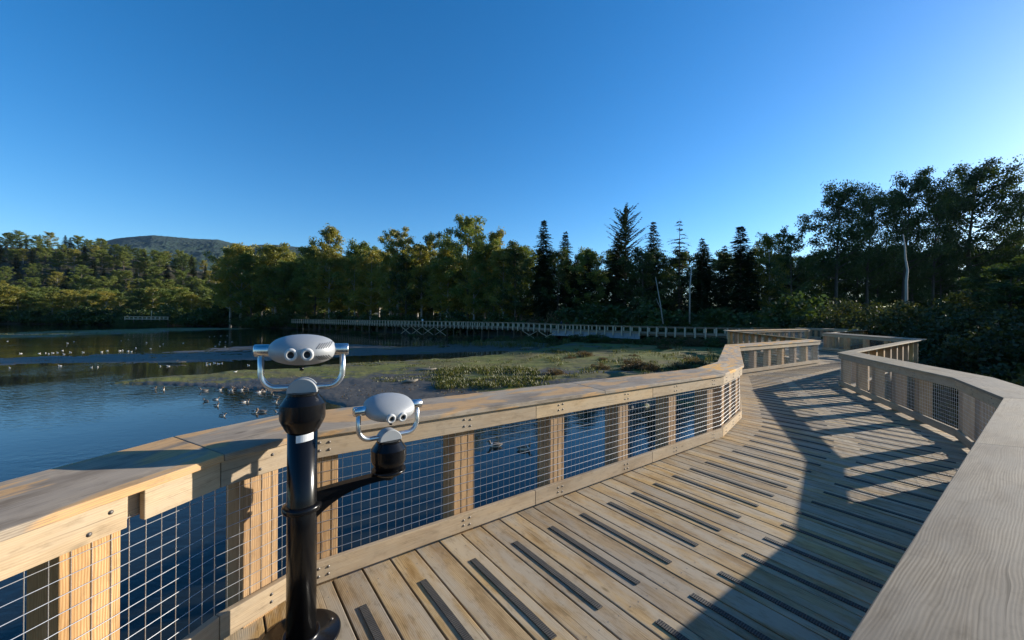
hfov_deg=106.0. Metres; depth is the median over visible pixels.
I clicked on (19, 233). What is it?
broadleaf tree
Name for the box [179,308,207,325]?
shore bush
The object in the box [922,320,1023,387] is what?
bank bush
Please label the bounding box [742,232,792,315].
broadleaf tree
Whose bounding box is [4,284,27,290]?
broadleaf tree
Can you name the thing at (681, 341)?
marsh shrub
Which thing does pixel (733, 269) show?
broadleaf tree
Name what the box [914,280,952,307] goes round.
broadleaf tree
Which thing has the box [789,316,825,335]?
bank bush
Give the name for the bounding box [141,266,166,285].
broadleaf tree
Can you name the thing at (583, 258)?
broadleaf tree
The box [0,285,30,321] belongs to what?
broadleaf tree
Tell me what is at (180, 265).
broadleaf tree
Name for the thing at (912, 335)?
bank bush
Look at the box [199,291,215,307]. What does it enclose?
broadleaf tree
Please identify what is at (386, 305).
broadleaf tree
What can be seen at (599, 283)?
broadleaf tree
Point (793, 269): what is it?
broadleaf tree
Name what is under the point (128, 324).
shore bush
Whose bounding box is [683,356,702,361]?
marsh shrub
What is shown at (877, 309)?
bank bush
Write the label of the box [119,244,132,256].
broadleaf tree
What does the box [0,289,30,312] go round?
broadleaf tree
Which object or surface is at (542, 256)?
conifer tree
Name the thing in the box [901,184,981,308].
broadleaf tree
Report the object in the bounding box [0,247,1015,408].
ground
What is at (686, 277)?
broadleaf tree
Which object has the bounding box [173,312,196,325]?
shore bush
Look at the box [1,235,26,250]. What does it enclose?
broadleaf tree
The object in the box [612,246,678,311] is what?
broadleaf tree
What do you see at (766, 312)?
shore bush
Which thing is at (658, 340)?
marsh shrub
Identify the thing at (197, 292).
broadleaf tree
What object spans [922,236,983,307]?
broadleaf tree
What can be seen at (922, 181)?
broadleaf tree
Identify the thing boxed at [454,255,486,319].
broadleaf tree
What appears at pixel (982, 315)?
bank bush
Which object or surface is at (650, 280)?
broadleaf tree
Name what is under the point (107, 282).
broadleaf tree
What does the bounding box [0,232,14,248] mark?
broadleaf tree
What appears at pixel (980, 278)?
conifer tree
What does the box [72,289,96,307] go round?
broadleaf tree
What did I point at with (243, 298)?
broadleaf tree
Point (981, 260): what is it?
broadleaf tree
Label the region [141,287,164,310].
broadleaf tree
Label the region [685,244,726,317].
conifer tree
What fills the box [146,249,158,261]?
broadleaf tree
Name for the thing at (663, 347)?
marsh shrub
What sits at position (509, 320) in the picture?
shore bush
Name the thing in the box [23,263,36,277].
broadleaf tree
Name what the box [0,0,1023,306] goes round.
sky
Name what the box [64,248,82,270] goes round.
broadleaf tree
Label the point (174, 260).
broadleaf tree
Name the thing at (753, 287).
conifer tree
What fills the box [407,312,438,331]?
shore bush
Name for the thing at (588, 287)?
conifer tree
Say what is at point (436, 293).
broadleaf tree
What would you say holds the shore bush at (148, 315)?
on the ground at (361, 376)
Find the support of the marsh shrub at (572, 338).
on the ground at (361, 376)
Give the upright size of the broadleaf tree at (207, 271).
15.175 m
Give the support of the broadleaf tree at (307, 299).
on the ground at (361, 376)
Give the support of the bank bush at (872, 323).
on the ground at (361, 376)
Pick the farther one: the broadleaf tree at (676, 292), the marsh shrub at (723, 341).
the broadleaf tree at (676, 292)
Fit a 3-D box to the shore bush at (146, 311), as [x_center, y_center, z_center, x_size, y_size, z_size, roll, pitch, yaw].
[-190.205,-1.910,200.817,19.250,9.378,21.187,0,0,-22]
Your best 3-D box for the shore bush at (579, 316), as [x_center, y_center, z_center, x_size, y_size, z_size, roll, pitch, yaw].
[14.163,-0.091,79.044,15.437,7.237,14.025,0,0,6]
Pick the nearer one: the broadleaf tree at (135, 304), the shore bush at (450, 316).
the shore bush at (450, 316)
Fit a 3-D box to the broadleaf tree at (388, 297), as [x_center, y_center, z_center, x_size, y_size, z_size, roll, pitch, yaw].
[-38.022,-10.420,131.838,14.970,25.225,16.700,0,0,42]
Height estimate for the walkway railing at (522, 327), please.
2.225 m
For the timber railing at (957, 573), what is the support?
attached to the boardwalk deck
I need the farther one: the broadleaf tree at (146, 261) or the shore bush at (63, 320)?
the broadleaf tree at (146, 261)
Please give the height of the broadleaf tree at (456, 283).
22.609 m
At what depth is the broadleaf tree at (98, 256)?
373.03 m
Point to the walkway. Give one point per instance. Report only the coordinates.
(555, 333)
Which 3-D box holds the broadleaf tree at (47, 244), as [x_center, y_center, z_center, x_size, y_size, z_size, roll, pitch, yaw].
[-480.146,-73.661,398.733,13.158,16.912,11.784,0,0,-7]
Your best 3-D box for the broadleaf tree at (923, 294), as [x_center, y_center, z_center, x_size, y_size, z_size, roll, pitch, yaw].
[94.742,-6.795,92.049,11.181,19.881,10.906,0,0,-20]
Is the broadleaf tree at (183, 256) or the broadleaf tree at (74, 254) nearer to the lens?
the broadleaf tree at (74, 254)
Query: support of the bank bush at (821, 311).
on the ground at (361, 376)
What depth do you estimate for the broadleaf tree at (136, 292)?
277.13 m
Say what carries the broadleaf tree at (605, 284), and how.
on the ground at (361, 376)
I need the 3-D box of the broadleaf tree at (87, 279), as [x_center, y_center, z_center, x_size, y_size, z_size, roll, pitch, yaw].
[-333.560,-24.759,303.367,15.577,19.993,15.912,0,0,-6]
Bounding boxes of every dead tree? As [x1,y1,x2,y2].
[655,277,663,323]
[689,267,691,323]
[902,234,908,312]
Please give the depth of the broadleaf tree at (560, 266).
90.66 m
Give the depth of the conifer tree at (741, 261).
73.55 m
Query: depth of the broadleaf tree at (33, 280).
302.45 m
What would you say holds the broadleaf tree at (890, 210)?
on the ground at (361, 376)
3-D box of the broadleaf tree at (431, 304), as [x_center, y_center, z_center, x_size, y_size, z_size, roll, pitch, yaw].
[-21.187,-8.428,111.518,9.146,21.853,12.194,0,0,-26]
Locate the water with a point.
(52, 416)
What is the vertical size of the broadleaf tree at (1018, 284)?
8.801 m
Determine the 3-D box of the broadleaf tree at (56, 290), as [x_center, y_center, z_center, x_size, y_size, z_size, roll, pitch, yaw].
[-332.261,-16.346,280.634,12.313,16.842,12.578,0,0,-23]
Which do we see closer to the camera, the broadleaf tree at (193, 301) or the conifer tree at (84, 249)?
the broadleaf tree at (193, 301)
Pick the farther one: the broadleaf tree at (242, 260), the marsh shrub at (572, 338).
the broadleaf tree at (242, 260)
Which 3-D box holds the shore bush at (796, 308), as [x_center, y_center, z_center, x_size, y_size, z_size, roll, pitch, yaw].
[41.435,-0.527,57.537,11.776,7.269,10.699,0,0,-36]
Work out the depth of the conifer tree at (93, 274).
348.07 m
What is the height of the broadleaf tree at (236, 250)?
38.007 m
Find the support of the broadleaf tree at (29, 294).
on the ground at (361, 376)
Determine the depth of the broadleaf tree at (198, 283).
313.96 m
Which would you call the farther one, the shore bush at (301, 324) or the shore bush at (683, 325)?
the shore bush at (301, 324)
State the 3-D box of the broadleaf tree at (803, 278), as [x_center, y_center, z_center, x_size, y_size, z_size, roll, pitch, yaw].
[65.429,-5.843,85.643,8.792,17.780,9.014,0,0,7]
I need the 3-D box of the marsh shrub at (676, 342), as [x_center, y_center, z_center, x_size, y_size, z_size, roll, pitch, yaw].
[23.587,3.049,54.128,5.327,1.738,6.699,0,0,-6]
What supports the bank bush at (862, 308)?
on the ground at (361, 376)
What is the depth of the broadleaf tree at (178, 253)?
433.12 m
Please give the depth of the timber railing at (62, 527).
2.37 m
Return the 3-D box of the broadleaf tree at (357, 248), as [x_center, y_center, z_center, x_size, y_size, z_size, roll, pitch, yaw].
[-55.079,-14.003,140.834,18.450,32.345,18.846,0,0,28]
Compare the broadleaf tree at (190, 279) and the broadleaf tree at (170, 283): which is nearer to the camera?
the broadleaf tree at (170, 283)
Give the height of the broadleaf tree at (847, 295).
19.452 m
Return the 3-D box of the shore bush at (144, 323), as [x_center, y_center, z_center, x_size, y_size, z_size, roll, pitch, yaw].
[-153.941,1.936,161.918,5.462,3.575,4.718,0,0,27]
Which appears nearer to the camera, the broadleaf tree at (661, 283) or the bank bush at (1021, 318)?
the bank bush at (1021, 318)
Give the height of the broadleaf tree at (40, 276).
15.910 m
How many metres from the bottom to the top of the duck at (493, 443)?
0.263 m
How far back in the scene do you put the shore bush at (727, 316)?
66.18 m
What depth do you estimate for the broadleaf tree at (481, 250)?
99.23 m
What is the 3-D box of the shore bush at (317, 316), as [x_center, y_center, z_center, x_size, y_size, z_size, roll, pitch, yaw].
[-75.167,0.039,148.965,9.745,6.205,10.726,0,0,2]
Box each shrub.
[519,314,542,335]
[538,308,574,337]
[538,335,558,343]
[541,368,567,375]
[562,334,584,341]
[567,334,587,341]
[575,350,594,356]
[581,334,604,342]
[590,362,610,369]
[601,337,614,342]
[607,338,622,343]
[618,364,634,370]
[622,339,630,343]
[622,358,645,365]
[627,339,641,344]
[629,362,647,370]
[637,362,662,371]
[641,337,656,344]
[641,339,656,344]
[643,337,661,345]
[655,339,670,345]
[656,344,672,349]
[662,336,700,346]
[664,361,694,368]
[673,336,688,346]
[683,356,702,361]
[687,337,708,346]
[687,358,706,364]
[703,336,724,347]
[703,336,726,346]
[802,296,861,336]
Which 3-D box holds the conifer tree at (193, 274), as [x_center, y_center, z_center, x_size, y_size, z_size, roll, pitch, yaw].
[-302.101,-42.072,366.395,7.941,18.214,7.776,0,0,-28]
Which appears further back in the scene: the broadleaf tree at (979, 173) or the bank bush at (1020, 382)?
the broadleaf tree at (979, 173)
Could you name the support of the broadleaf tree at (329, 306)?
on the ground at (361, 376)
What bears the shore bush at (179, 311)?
on the ground at (361, 376)
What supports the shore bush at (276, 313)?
on the ground at (361, 376)
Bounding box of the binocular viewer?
[253,334,422,639]
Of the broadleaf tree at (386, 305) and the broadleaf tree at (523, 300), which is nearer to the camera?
the broadleaf tree at (523, 300)
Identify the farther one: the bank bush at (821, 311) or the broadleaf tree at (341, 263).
the broadleaf tree at (341, 263)
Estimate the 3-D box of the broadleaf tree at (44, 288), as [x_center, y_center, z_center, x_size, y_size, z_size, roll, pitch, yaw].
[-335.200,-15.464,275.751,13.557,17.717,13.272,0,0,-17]
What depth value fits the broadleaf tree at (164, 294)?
219.39 m
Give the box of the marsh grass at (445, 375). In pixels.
[0,328,720,389]
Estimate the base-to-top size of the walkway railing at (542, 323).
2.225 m
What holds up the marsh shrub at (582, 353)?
on the ground at (361, 376)
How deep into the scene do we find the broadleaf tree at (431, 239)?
120.86 m
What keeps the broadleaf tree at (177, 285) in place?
on the ground at (361, 376)
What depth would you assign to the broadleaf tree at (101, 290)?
241.37 m
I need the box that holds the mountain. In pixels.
[78,235,527,317]
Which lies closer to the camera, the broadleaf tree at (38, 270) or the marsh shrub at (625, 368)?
the marsh shrub at (625, 368)
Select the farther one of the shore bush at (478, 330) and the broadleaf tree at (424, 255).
the broadleaf tree at (424, 255)
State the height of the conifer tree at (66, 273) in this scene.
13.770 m
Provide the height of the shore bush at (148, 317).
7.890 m
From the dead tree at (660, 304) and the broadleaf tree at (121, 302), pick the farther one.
the broadleaf tree at (121, 302)
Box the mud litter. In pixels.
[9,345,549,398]
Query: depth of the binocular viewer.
2.16 m
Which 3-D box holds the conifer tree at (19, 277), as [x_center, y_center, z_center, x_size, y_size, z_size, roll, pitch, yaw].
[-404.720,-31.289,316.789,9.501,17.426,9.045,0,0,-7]
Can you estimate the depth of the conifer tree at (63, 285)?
304.36 m
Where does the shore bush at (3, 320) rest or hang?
on the ground at (361, 376)
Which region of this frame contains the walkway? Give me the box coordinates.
[291,322,749,341]
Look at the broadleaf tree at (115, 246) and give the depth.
436.65 m
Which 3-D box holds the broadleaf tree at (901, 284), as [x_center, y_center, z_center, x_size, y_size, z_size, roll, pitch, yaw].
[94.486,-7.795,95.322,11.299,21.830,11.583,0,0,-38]
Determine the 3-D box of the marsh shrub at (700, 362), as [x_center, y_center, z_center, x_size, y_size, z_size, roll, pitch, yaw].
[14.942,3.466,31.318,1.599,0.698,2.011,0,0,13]
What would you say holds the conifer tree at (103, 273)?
on the ground at (361, 376)
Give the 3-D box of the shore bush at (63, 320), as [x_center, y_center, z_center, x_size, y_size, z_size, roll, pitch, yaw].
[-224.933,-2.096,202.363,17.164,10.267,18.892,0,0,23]
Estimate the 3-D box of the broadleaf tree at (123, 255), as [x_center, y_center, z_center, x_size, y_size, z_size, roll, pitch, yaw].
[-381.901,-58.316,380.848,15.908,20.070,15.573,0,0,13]
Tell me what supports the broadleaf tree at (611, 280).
on the ground at (361, 376)
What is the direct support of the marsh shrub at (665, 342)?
on the ground at (361, 376)
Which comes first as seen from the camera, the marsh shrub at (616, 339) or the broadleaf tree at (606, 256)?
the marsh shrub at (616, 339)
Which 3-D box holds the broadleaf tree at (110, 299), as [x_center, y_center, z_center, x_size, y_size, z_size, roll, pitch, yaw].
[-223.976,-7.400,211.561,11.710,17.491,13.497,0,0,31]
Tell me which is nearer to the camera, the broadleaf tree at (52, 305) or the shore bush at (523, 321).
the shore bush at (523, 321)
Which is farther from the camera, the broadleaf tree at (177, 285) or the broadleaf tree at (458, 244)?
the broadleaf tree at (177, 285)
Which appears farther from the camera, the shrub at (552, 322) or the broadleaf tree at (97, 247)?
the broadleaf tree at (97, 247)
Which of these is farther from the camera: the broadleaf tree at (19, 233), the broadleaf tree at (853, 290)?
the broadleaf tree at (19, 233)
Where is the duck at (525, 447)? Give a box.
[517,443,532,449]
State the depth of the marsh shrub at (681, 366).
28.85 m
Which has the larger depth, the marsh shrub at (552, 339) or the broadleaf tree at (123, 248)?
the broadleaf tree at (123, 248)
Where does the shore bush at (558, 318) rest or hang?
on the ground at (361, 376)
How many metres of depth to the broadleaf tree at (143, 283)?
309.46 m
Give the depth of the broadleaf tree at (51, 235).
443.22 m
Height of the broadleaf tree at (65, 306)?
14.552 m
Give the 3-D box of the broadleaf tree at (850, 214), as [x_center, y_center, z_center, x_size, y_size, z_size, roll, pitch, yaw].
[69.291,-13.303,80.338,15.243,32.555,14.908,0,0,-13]
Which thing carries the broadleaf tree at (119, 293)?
on the ground at (361, 376)
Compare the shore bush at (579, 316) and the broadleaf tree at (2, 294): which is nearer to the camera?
the shore bush at (579, 316)
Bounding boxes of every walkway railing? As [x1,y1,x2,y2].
[291,319,802,338]
[300,319,767,337]
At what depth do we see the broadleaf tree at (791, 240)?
71.37 m
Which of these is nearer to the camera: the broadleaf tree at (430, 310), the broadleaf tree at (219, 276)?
the broadleaf tree at (430, 310)
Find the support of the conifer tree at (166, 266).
on the ground at (361, 376)
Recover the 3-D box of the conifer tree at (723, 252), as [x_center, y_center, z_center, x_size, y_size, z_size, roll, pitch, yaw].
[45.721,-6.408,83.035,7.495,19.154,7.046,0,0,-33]
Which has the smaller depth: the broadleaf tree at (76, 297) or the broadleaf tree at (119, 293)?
the broadleaf tree at (76, 297)
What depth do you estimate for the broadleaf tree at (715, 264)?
91.43 m
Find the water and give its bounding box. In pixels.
[0,324,957,639]
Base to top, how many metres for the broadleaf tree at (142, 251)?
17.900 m
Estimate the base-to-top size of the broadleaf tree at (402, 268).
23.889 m
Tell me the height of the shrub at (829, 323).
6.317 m
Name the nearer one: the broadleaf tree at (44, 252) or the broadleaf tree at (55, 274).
the broadleaf tree at (55, 274)
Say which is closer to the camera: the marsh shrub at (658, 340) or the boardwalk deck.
the boardwalk deck
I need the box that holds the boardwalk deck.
[223,337,969,639]
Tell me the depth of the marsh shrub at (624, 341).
59.11 m
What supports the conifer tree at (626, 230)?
on the ground at (361, 376)
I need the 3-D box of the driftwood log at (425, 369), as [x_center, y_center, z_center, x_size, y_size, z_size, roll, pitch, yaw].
[-6.475,3.656,28.899,1.617,0.348,0.252,0,0,-14]
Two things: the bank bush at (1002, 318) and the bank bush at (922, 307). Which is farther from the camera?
the bank bush at (922, 307)
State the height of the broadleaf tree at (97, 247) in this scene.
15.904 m
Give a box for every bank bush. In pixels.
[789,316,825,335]
[808,303,827,315]
[821,311,874,345]
[825,299,891,325]
[842,305,910,334]
[847,311,908,349]
[864,298,968,345]
[894,326,941,364]
[900,303,930,326]
[911,334,1016,395]
[913,306,996,340]
[914,311,1012,363]
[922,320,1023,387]
[923,307,1021,356]
[932,288,1018,316]
[932,371,1016,428]
[947,369,1023,423]
[955,306,1022,328]
[972,325,1023,369]
[977,303,1023,341]
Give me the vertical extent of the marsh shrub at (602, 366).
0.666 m
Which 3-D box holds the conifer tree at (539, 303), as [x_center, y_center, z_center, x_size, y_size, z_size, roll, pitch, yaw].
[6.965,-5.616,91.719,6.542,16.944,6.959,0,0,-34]
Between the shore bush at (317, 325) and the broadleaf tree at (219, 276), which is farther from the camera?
the broadleaf tree at (219, 276)
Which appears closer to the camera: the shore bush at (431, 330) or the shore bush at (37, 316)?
the shore bush at (431, 330)
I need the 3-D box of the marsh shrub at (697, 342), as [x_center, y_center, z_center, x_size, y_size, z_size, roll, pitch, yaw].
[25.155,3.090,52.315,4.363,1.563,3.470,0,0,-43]
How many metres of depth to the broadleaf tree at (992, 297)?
33.07 m
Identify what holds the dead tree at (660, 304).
on the ground at (361, 376)
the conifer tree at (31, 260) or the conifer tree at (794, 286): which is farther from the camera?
the conifer tree at (31, 260)
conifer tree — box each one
[0,244,7,262]
[10,256,24,274]
[12,271,24,285]
[17,241,24,255]
[26,249,37,266]
[57,276,71,293]
[61,235,68,251]
[63,238,74,254]
[63,267,70,280]
[81,245,89,259]
[87,259,100,278]
[98,267,107,286]
[132,269,138,283]
[163,263,170,277]
[163,271,169,287]
[187,256,196,273]
[190,267,196,284]
[524,220,562,319]
[526,262,539,318]
[529,261,553,319]
[552,231,581,316]
[561,256,589,314]
[574,254,603,310]
[596,234,637,314]
[605,204,648,310]
[637,222,673,314]
[668,221,692,322]
[684,238,718,318]
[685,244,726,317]
[710,245,734,313]
[712,226,769,319]
[733,251,768,319]
[775,256,808,315]
[960,254,991,303]
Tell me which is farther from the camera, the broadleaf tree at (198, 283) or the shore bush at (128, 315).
the broadleaf tree at (198, 283)
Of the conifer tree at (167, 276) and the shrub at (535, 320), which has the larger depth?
the conifer tree at (167, 276)
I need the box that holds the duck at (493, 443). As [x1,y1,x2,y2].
[487,440,501,446]
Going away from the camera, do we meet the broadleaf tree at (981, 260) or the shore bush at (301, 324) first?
the broadleaf tree at (981, 260)
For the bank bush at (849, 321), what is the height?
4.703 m
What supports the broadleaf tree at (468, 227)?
on the ground at (361, 376)
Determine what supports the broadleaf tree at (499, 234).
on the ground at (361, 376)
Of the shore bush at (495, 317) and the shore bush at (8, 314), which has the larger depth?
the shore bush at (8, 314)
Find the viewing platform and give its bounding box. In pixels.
[124,311,167,326]
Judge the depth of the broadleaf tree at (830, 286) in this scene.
87.10 m
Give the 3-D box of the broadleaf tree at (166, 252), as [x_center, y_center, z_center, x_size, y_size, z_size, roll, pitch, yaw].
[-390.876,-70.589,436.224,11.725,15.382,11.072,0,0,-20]
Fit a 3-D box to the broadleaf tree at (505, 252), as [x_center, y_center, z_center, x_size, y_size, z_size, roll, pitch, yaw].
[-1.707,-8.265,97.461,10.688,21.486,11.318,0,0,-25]
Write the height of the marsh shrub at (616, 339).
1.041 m
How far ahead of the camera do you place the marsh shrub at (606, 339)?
59.83 m
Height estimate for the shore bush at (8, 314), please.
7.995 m
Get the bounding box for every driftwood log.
[158,360,185,363]
[401,377,417,382]
[414,366,436,370]
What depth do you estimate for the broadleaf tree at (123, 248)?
399.54 m
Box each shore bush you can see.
[0,308,12,322]
[2,309,27,322]
[9,310,27,322]
[10,307,46,323]
[25,309,60,323]
[52,305,92,324]
[55,306,94,324]
[65,307,115,324]
[86,306,127,324]
[90,309,132,324]
[115,310,141,320]
[118,307,152,322]
[123,321,136,326]
[134,312,166,323]
[137,310,155,323]
[138,321,147,326]
[143,320,155,326]
[149,302,192,324]
[153,321,165,326]
[157,313,177,325]
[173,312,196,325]
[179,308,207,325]
[184,305,233,325]
[190,304,260,325]
[213,313,249,324]
[243,309,286,327]
[264,312,287,326]
[287,320,302,327]
[291,311,322,328]
[306,312,326,327]
[315,317,329,328]
[320,309,352,329]
[337,312,381,330]
[360,321,383,331]
[368,310,399,328]
[372,309,388,319]
[381,314,406,329]
[387,310,424,319]
[397,313,421,329]
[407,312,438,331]
[413,310,443,320]
[419,319,446,334]
[438,312,490,334]
[439,309,471,334]
[465,311,483,319]
[483,311,512,330]
[495,316,528,332]
[511,316,545,332]
[533,319,548,336]
[543,313,574,332]
[546,302,608,336]
[581,303,654,335]
[606,300,672,336]
[624,307,688,339]
[653,317,702,337]
[678,308,729,337]
[695,307,752,332]
[713,311,783,340]
[747,306,785,327]
[751,290,833,333]
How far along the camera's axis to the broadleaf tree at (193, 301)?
213.05 m
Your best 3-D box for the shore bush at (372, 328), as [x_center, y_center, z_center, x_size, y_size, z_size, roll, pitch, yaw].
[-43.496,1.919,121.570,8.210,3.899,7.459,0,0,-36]
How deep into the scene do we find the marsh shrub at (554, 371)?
25.77 m
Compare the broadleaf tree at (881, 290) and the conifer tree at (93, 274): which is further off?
the conifer tree at (93, 274)
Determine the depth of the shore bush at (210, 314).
175.46 m
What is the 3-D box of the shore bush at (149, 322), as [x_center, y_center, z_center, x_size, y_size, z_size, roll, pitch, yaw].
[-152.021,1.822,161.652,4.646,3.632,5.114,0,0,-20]
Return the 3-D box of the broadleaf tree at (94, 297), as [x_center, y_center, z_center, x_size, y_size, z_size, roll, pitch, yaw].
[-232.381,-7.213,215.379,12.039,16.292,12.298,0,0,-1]
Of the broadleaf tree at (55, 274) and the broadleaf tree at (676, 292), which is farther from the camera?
the broadleaf tree at (55, 274)
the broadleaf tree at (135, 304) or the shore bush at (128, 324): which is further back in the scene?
the broadleaf tree at (135, 304)
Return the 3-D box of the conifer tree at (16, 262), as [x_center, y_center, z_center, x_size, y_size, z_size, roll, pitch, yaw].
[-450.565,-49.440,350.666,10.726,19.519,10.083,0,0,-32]
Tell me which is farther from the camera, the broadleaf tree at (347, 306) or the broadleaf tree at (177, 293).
the broadleaf tree at (177, 293)
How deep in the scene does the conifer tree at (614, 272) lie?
87.45 m
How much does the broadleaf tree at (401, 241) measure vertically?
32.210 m
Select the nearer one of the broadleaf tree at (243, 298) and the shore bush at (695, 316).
the shore bush at (695, 316)
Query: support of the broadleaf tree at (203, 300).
on the ground at (361, 376)
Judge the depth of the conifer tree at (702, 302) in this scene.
77.58 m
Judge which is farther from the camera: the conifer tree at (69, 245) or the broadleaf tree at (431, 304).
the conifer tree at (69, 245)
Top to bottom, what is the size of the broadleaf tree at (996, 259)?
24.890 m
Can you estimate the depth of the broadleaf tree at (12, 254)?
375.22 m
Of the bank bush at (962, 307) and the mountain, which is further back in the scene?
the mountain
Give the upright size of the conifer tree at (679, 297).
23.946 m
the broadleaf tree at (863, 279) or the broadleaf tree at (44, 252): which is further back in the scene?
the broadleaf tree at (44, 252)
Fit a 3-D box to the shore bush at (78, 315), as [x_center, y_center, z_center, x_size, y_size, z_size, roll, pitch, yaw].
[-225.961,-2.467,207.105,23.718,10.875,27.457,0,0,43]
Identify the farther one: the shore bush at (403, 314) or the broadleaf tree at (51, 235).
the broadleaf tree at (51, 235)
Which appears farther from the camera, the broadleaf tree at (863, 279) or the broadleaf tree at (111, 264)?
the broadleaf tree at (111, 264)
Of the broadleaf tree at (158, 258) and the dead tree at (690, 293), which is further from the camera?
the broadleaf tree at (158, 258)
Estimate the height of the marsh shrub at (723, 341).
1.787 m
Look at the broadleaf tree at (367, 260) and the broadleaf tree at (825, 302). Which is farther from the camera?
the broadleaf tree at (367, 260)
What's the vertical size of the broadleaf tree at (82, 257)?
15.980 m
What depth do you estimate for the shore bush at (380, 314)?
162.88 m
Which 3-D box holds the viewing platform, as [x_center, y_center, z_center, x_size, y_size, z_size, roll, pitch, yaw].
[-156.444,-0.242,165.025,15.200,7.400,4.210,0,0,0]
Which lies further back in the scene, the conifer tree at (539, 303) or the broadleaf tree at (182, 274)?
the broadleaf tree at (182, 274)
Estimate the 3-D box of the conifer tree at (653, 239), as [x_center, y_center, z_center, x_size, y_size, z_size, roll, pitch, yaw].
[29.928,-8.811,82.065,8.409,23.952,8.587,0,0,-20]
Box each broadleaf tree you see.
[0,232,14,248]
[0,266,16,279]
[0,280,8,288]
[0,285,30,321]
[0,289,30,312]
[0,292,18,316]
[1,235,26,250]
[4,249,25,260]
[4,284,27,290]
[10,230,30,245]
[15,277,41,288]
[16,248,28,263]
[16,291,44,310]
[19,296,55,310]
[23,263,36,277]
[25,235,49,252]
[25,286,44,298]
[29,263,56,283]
[33,293,65,323]
[34,274,55,287]
[36,241,54,252]
[36,247,54,263]
[38,286,53,294]
[42,231,59,245]
[46,252,68,269]
[47,271,62,287]
[47,286,64,295]
[49,296,74,310]
[55,243,70,254]
[59,290,80,304]
[62,293,90,312]
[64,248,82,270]
[65,275,82,290]
[67,265,93,281]
[70,235,84,249]
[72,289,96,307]
[73,276,97,290]
[74,283,92,290]
[76,253,92,268]
[79,293,110,310]
[80,238,99,253]
[86,249,111,269]
[88,291,122,311]
[90,245,99,255]
[92,276,125,290]
[95,238,110,249]
[95,288,118,307]
[103,256,118,267]
[105,269,121,287]
[107,244,120,256]
[111,291,126,304]
[111,298,129,311]
[113,251,133,270]
[114,246,130,263]
[115,270,137,287]
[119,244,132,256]
[119,297,146,314]
[120,296,145,310]
[123,247,143,263]
[123,283,138,294]
[123,288,151,309]
[130,288,145,298]
[131,261,142,275]
[133,257,152,272]
[133,278,152,295]
[137,248,150,258]
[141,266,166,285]
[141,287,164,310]
[143,288,179,310]
[145,278,166,288]
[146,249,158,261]
[151,254,169,269]
[152,252,169,264]
[155,297,181,311]
[159,279,174,288]
[159,287,197,311]
[162,251,172,260]
[165,270,189,287]
[167,284,184,290]
[169,258,179,272]
[172,258,192,273]
[173,249,186,263]
[178,254,194,269]
[178,294,202,309]
[183,276,197,289]
[184,289,207,307]
[189,278,211,291]
[189,297,212,309]
[197,293,216,307]
[198,260,207,271]
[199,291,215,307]
[202,244,250,326]
[205,270,212,282]
[213,254,228,302]
[215,242,265,317]
[221,249,267,316]
[227,264,262,314]
[244,242,298,312]
[245,243,288,313]
[259,259,306,325]
[283,253,326,318]
[287,243,333,314]
[297,284,325,314]
[302,251,345,318]
[304,223,345,311]
[316,256,345,312]
[324,256,356,312]
[332,238,383,311]
[336,256,370,314]
[343,274,384,316]
[344,254,358,316]
[348,250,387,319]
[360,247,389,316]
[371,251,404,315]
[373,266,391,313]
[376,227,417,315]
[376,251,409,316]
[384,250,426,315]
[400,241,439,316]
[401,242,424,317]
[402,266,426,315]
[412,231,451,319]
[414,265,438,317]
[423,253,455,318]
[429,214,487,321]
[430,247,468,316]
[433,241,462,313]
[444,258,472,314]
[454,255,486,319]
[463,237,512,316]
[473,226,513,312]
[483,245,521,317]
[488,240,538,320]
[489,241,547,320]
[520,249,533,314]
[527,251,556,308]
[529,247,582,316]
[550,259,580,312]
[562,246,609,316]
[584,270,605,308]
[595,249,630,302]
[595,267,614,305]
[598,256,643,310]
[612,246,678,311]
[624,248,681,312]
[649,272,672,309]
[656,267,690,318]
[660,248,699,321]
[663,256,698,310]
[706,249,733,305]
[707,259,743,312]
[718,252,763,312]
[725,247,796,313]
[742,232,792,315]
[760,225,825,309]
[760,255,799,316]
[789,255,834,303]
[794,179,889,310]
[795,254,826,312]
[798,249,851,313]
[817,275,845,311]
[824,245,902,316]
[839,189,918,307]
[839,270,879,315]
[856,260,897,306]
[858,278,886,307]
[874,165,964,302]
[874,245,928,303]
[886,253,939,306]
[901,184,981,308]
[913,249,982,308]
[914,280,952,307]
[922,154,1023,301]
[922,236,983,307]
[953,263,1023,322]
[960,247,1021,286]
[973,238,1015,292]
[976,254,1023,306]
[977,185,1023,282]
[979,262,1023,312]
[980,266,1023,302]
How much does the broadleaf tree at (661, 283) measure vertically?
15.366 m
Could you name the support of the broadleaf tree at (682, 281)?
on the ground at (361, 376)
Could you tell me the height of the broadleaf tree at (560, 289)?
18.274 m
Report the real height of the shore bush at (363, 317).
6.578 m
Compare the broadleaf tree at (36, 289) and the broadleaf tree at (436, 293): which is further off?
the broadleaf tree at (36, 289)
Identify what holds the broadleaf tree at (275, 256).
on the ground at (361, 376)
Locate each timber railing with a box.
[0,327,820,639]
[795,328,1023,639]
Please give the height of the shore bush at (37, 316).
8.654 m
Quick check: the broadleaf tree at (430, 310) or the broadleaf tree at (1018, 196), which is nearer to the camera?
the broadleaf tree at (1018, 196)
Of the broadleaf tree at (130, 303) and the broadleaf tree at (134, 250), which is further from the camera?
the broadleaf tree at (134, 250)
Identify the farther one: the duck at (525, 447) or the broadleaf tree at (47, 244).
the broadleaf tree at (47, 244)
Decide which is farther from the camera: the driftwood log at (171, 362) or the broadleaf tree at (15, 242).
the broadleaf tree at (15, 242)

